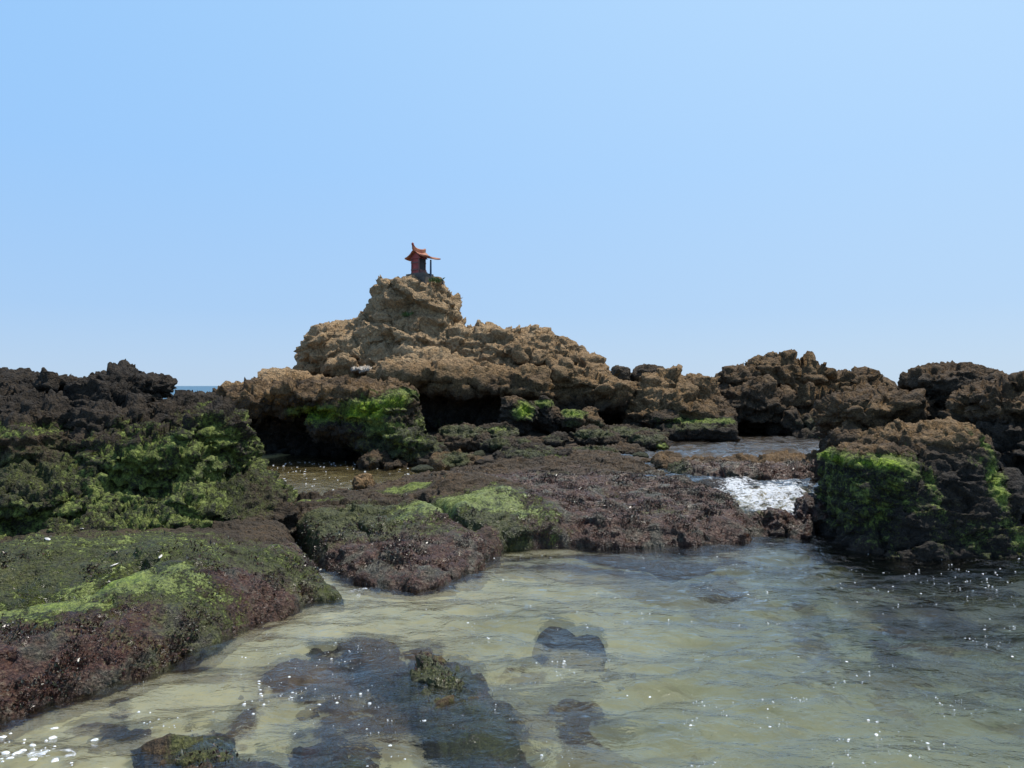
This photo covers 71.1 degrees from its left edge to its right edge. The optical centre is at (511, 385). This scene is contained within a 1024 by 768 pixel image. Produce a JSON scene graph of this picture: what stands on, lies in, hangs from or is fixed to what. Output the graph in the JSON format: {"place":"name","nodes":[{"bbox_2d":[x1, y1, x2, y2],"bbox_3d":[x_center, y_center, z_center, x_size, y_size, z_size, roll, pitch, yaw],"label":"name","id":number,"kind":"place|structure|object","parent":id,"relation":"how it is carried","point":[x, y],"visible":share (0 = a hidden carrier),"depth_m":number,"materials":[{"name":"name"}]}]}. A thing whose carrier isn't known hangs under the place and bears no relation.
{"place":"outdoors","nodes":[
{"label":"outdoors","id":0,"kind":"place"},
{"bbox_2d":[163,386,217,398],"bbox_3d":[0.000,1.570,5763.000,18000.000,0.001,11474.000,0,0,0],"label":"sea","id":1,"kind":"structure","parent":0,"point":[205,389],"depth_m":436.27,"materials":[{"name":"blue liquid"}]},
{"bbox_2d":[266,454,418,495],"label":"tide pool water","id":2,"kind":"structure","parent":0,"point":[339,471],"depth_m":11.28,"materials":[{"name":"brown liquid"}]},
{"bbox_2d":[0,532,1023,767],"bbox_3d":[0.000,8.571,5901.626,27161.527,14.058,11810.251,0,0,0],"label":"water","id":3,"kind":"structure","parent":0,"point":[925,645],"depth_m":3.96,"materials":[{"name":"clear liquid"}]},
{"bbox_2d":[0,461,1022,767],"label":"foam","id":4,"kind":"object","parent":3,"relation":"on","point":[494,709],"visible":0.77,"depth_m":3.38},
{"bbox_2d":[745,507,814,538],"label":"boulder","id":5,"kind":"object","parent":3,"relation":"in","point":[769,521],"visible":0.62,"depth_m":7.72,"materials":[{"name":"brown stone"}]},
{"bbox_2d":[0,0,1023,385],"label":"sky","id":6,"kind":"structure","parent":0,"point":[189,189],"materials":[{"name":"blue"}]},
{"bbox_2d":[261,431,782,475],"bbox_3d":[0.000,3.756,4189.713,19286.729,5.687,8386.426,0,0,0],"label":"ground","id":7,"kind":"structure","parent":0,"point":[487,455],"depth_m":12.72,"materials":[{"name":"brown stone"}]},
{"bbox_2d":[0,359,301,539],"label":"rock outcrop","id":8,"kind":"object","parent":7,"relation":"on","point":[122,444],"visible":0.62,"depth_m":6.75,"materials":[{"name":"green stone"}]},
{"bbox_2d":[0,515,341,719],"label":"rock ledge","id":9,"kind":"object","parent":7,"relation":"on","point":[170,591],"visible":0.56,"depth_m":4.64,"materials":[{"name":"stone"}]},
{"bbox_2d":[140,733,249,767],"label":"submerged rock","id":10,"kind":"object","parent":7,"relation":"on","point":[168,743],"visible":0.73,"depth_m":3.14,"materials":[{"name":"green stone"}]},
{"bbox_2d":[217,367,330,388],"bbox_3d":[-5.635,0.261,16.952,3.299,1.454,2.659,0,0,0],"label":"rock outcrop","id":11,"kind":"object","parent":7,"relation":"on","point":[270,375],"visible":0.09,"depth_m":16.82,"materials":[{"name":"brown stone"}]},
{"bbox_2d":[209,374,449,465],"bbox_3d":[-3.532,0.897,13.826,4.855,2.235,3.832,0,0,0],"label":"rock outcrop","id":12,"kind":"object","parent":7,"relation":"on","point":[346,414],"visible":0.67,"depth_m":12.73,"materials":[{"name":"brown stone"}]},
{"bbox_2d":[352,473,380,488],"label":"boulder","id":13,"kind":"object","parent":7,"relation":"on","point":[362,481],"visible":0.51,"depth_m":9.47,"materials":[{"name":"brown stone"}]},
{"bbox_2d":[356,449,407,468],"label":"boulder","id":14,"kind":"object","parent":7,"relation":"on","point":[377,458],"visible":0.86,"depth_m":11.78,"materials":[{"name":"brown stone"}]},
{"bbox_2d":[0,454,816,767],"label":"seaweed","id":15,"kind":"object","parent":7,"relation":"on","point":[80,662],"visible":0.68,"depth_m":5.84,"materials":[{"name":"plant"}]},
{"bbox_2d":[411,464,433,472],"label":"cobble","id":16,"kind":"object","parent":7,"relation":"on","point":[420,468],"visible":0.89,"depth_m":10.44,"materials":[{"name":"grey stone"}]},
{"bbox_2d":[409,651,477,708],"bbox_3d":[-0.273,2.024,3.552,1.012,0.974,2.211,0,0,-20],"label":"submerged rock","id":17,"kind":"object","parent":7,"relation":"on","point":[437,669],"visible":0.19,"depth_m":3.94,"materials":[{"name":"green stone"}]},
{"bbox_2d":[426,449,477,471],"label":"boulder","id":18,"kind":"object","parent":7,"relation":"on","point":[443,460],"visible":0.66,"depth_m":11.19,"materials":[{"name":"grey stone"}]},
{"bbox_2d":[434,422,490,452],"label":"boulder","id":19,"kind":"object","parent":7,"relation":"on","point":[464,437],"visible":0.52,"depth_m":13.39,"materials":[{"name":"grey stone"}]},
{"bbox_2d":[292,275,637,432],"bbox_3d":[-1.011,-0.557,19.114,9.600,4.974,4.582,0,0,0],"label":"rock outcrop","id":20,"kind":"object","parent":7,"relation":"on","point":[442,358],"visible":0.59,"depth_m":18.14,"materials":[{"name":"brown stone"}]},
{"bbox_2d":[351,365,371,374],"bbox_3d":[-3.666,-0.393,17.727,0.657,0.250,0.503,0,0,26],"label":"rock slab","id":21,"kind":"object","parent":20,"relation":"on","point":[363,370],"visible":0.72,"depth_m":17.57,"materials":[{"name":"grey stone"}]},
{"bbox_2d":[400,311,413,316],"bbox_3d":[-2.701,-1.855,18.476,0.393,0.221,0.315,0,0,0],"label":"weed clump","id":22,"kind":"object","parent":20,"relation":"on","point":[406,314],"visible":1,"depth_m":18.44,"materials":[{"name":"green plant"}]},
{"bbox_2d":[405,242,440,284],"bbox_3d":[-2.440,-3.114,19.302,0.938,1.431,0.592,0,0,33],"label":"shrine","id":23,"kind":"object","parent":20,"relation":"on","point":[417,257],"visible":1,"depth_m":19.22,"materials":[{"name":"red wood"}]},
{"bbox_2d":[420,258,424,269],"bbox_3d":[-2.420,-3.257,19.295,0.014,0.359,0.213,0,0,33],"label":"door","id":24,"kind":"structure","parent":23,"relation":"in","point":[422,261],"depth_m":19.30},
{"bbox_2d":[430,260,431,275],"bbox_3d":[-2.177,-3.121,19.200,0.052,0.511,0.052,0,0,22],"label":"post","id":25,"kind":"object","parent":23,"relation":"attached to","point":[430,267],"visible":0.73,"depth_m":19.18,"materials":[{"name":"grey paint"}]},
{"bbox_2d":[428,277,444,282],"bbox_3d":[-1.982,-2.791,18.877,0.444,0.188,0.354,0,0,-34],"label":"weed clump","id":26,"kind":"object","parent":20,"relation":"on","point":[435,279],"visible":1,"depth_m":18.81,"materials":[{"name":"green plant"}]},
{"bbox_2d":[473,450,485,455],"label":"cobble","id":27,"kind":"object","parent":7,"relation":"on","point":[480,452],"visible":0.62,"depth_m":12.62,"materials":[{"name":"grey stone"}]},
{"bbox_2d":[479,436,510,452],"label":"boulder","id":28,"kind":"object","parent":7,"relation":"on","point":[491,445],"visible":0.69,"depth_m":12.75,"materials":[{"name":"grey stone"}]},
{"bbox_2d":[478,421,519,438],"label":"boulder","id":29,"kind":"object","parent":7,"relation":"on","point":[504,428],"visible":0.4,"depth_m":14.43,"materials":[{"name":"stone"}]},
{"bbox_2d":[497,395,539,436],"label":"boulder","id":30,"kind":"object","parent":7,"relation":"on","point":[522,415],"visible":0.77,"depth_m":15.23,"materials":[{"name":"stone"}]},
{"bbox_2d":[294,445,751,591],"bbox_3d":[0.878,1.712,9.514,5.403,1.443,9.015,0,0,34],"label":"rock ledge","id":31,"kind":"object","parent":7,"relation":"on","point":[498,498],"visible":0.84,"depth_m":7.27,"materials":[{"name":"brown stone"}]},
{"bbox_2d":[417,458,428,464],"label":"cobble","id":32,"kind":"object","parent":31,"relation":"on","point":[422,461],"visible":0.77,"depth_m":11.49,"materials":[{"name":"grey stone"}]},
{"bbox_2d":[474,459,496,464],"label":"cobble","id":33,"kind":"object","parent":31,"relation":"on","point":[481,461],"visible":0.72,"depth_m":11.30,"materials":[{"name":"grey stone"}]},
{"bbox_2d":[509,435,543,445],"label":"boulder","id":34,"kind":"object","parent":7,"relation":"on","point":[519,439],"visible":0.35,"depth_m":13.61,"materials":[{"name":"grey stone"}]},
{"bbox_2d":[492,442,573,459],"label":"boulder","id":35,"kind":"object","parent":7,"relation":"on","point":[528,450],"visible":0.38,"depth_m":12.03,"materials":[{"name":"grey stone"}]},
{"bbox_2d":[532,395,561,434],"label":"boulder","id":36,"kind":"object","parent":7,"relation":"on","point":[545,422],"visible":0.69,"depth_m":15.68,"materials":[{"name":"grey stone"}]},
{"bbox_2d":[542,431,568,447],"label":"boulder","id":37,"kind":"object","parent":7,"relation":"on","point":[556,439],"visible":0.5,"depth_m":13.93,"materials":[{"name":"grey stone"}]},
{"bbox_2d":[571,444,618,452],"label":"boulder","id":38,"kind":"object","parent":7,"relation":"on","point":[602,448],"visible":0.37,"depth_m":13.08,"materials":[{"name":"grey stone"}]},
{"bbox_2d":[569,424,627,445],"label":"boulder","id":39,"kind":"object","parent":7,"relation":"on","point":[588,434],"visible":0.73,"depth_m":14.29,"materials":[{"name":"grey stone"}]},
{"bbox_2d":[611,365,633,381],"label":"boulder","id":40,"kind":"object","parent":7,"relation":"on","point":[621,372],"visible":0.29,"depth_m":24.62,"materials":[{"name":"stone"}]},
{"bbox_2d":[611,441,644,453],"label":"boulder","id":41,"kind":"object","parent":7,"relation":"on","point":[625,447],"visible":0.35,"depth_m":13.15,"materials":[{"name":"brown stone"}]},
{"bbox_2d":[600,424,669,438],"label":"boulder","id":42,"kind":"object","parent":7,"relation":"on","point":[624,430],"visible":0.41,"depth_m":15.40,"materials":[{"name":"grey stone"}]},
{"bbox_2d":[555,406,605,432],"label":"boulder","id":43,"kind":"object","parent":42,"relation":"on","point":[568,420],"visible":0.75,"depth_m":15.45,"materials":[{"name":"green stone"}]},
{"bbox_2d":[630,364,663,381],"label":"boulder","id":44,"kind":"object","parent":7,"relation":"on","point":[637,372],"visible":0.28,"depth_m":24.62,"materials":[{"name":"stone"}]},
{"bbox_2d":[628,430,670,449],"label":"boulder","id":45,"kind":"object","parent":7,"relation":"on","point":[648,439],"visible":0.8,"depth_m":14.32,"materials":[{"name":"grey stone"}]},
{"bbox_2d":[620,364,737,428],"bbox_3d":[4.167,0.539,18.009,3.063,2.194,2.883,0,0,0],"label":"rock outcrop","id":46,"kind":"object","parent":7,"relation":"on","point":[692,396],"visible":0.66,"depth_m":17.37,"materials":[{"name":"brown stone"}]},
{"bbox_2d":[650,409,740,440],"bbox_3d":[4.240,0.947,16.773,2.036,0.812,1.300,0,0,0],"label":"rock slab","id":47,"kind":"object","parent":7,"relation":"on","point":[675,425],"visible":0.81,"depth_m":16.34,"materials":[{"name":"stone"}]},
{"bbox_2d":[650,450,819,478],"bbox_3d":[4.794,1.750,11.331,5.654,1.457,2.925,0,0,-12],"label":"rock bar","id":48,"kind":"object","parent":7,"relation":"on","point":[732,467],"visible":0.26,"depth_m":10.47,"materials":[{"name":"brown stone"}]},
{"bbox_2d":[711,349,899,438],"bbox_3d":[8.490,0.482,19.226,7.055,2.997,5.048,0,0,0],"label":"rock outcrop","id":49,"kind":"object","parent":7,"relation":"on","point":[772,393],"visible":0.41,"depth_m":18.40,"materials":[{"name":"brown stone"}]},
{"bbox_2d":[814,416,1023,560],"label":"rock block","id":50,"kind":"object","parent":7,"relation":"on","point":[937,489],"visible":0.62,"depth_m":7.01,"materials":[{"name":"stone"}]},
{"bbox_2d":[792,492,828,531],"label":"boulder","id":51,"kind":"object","parent":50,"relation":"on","point":[809,506],"visible":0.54,"depth_m":7.93,"materials":[{"name":"stone"}]},
{"bbox_2d":[811,386,944,451],"bbox_3d":[6.165,0.724,10.935,3.388,1.672,2.510,0,0,0],"label":"rock outcrop","id":52,"kind":"object","parent":50,"relation":"on","point":[844,416],"visible":0.31,"depth_m":10.23,"materials":[{"name":"brown stone"}]},
{"bbox_2d":[897,360,1008,408],"bbox_3d":[6.654,0.011,10.691,1.498,0.797,1.270,0,0,0],"label":"boulder","id":53,"kind":"object","parent":52,"relation":"on","point":[941,381],"visible":0.48,"depth_m":10.46,"materials":[{"name":"stone"}]},
{"bbox_2d":[937,370,1023,523],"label":"rock outcrop","id":54,"kind":"object","parent":7,"relation":"on","point":[993,409],"visible":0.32,"depth_m":8.75,"materials":[{"name":"brown stone"}]},
{"bbox_2d":[621,432,818,467],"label":"pool water","id":55,"kind":"structure","parent":0,"point":[755,444],"depth_m":14.67,"materials":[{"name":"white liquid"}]},
{"bbox_2d":[631,452,648,457],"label":"cobble","id":56,"kind":"object","parent":55,"relation":"on","point":[642,454],"visible":0.67,"depth_m":12.43,"materials":[{"name":"grey stone"}]},
{"bbox_2d":[641,458,650,461],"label":"cobble","id":57,"kind":"object","parent":55,"relation":"on","point":[645,460],"visible":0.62,"depth_m":11.61,"materials":[{"name":"brown stone"}]},
{"bbox_2d":[663,450,674,455],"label":"cobble","id":58,"kind":"object","parent":55,"relation":"on","point":[667,452],"visible":0.34,"depth_m":12.67,"materials":[{"name":"stone"}]},
{"bbox_2d":[669,452,681,456],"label":"cobble","id":59,"kind":"object","parent":55,"relation":"on","point":[675,454],"visible":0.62,"depth_m":12.29,"materials":[{"name":"brown stone"}]},
{"bbox_2d":[642,468,819,530],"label":"stream water","id":60,"kind":"structure","parent":0,"point":[749,494],"depth_m":9.40,"materials":[{"name":"white liquid"}]}
]}

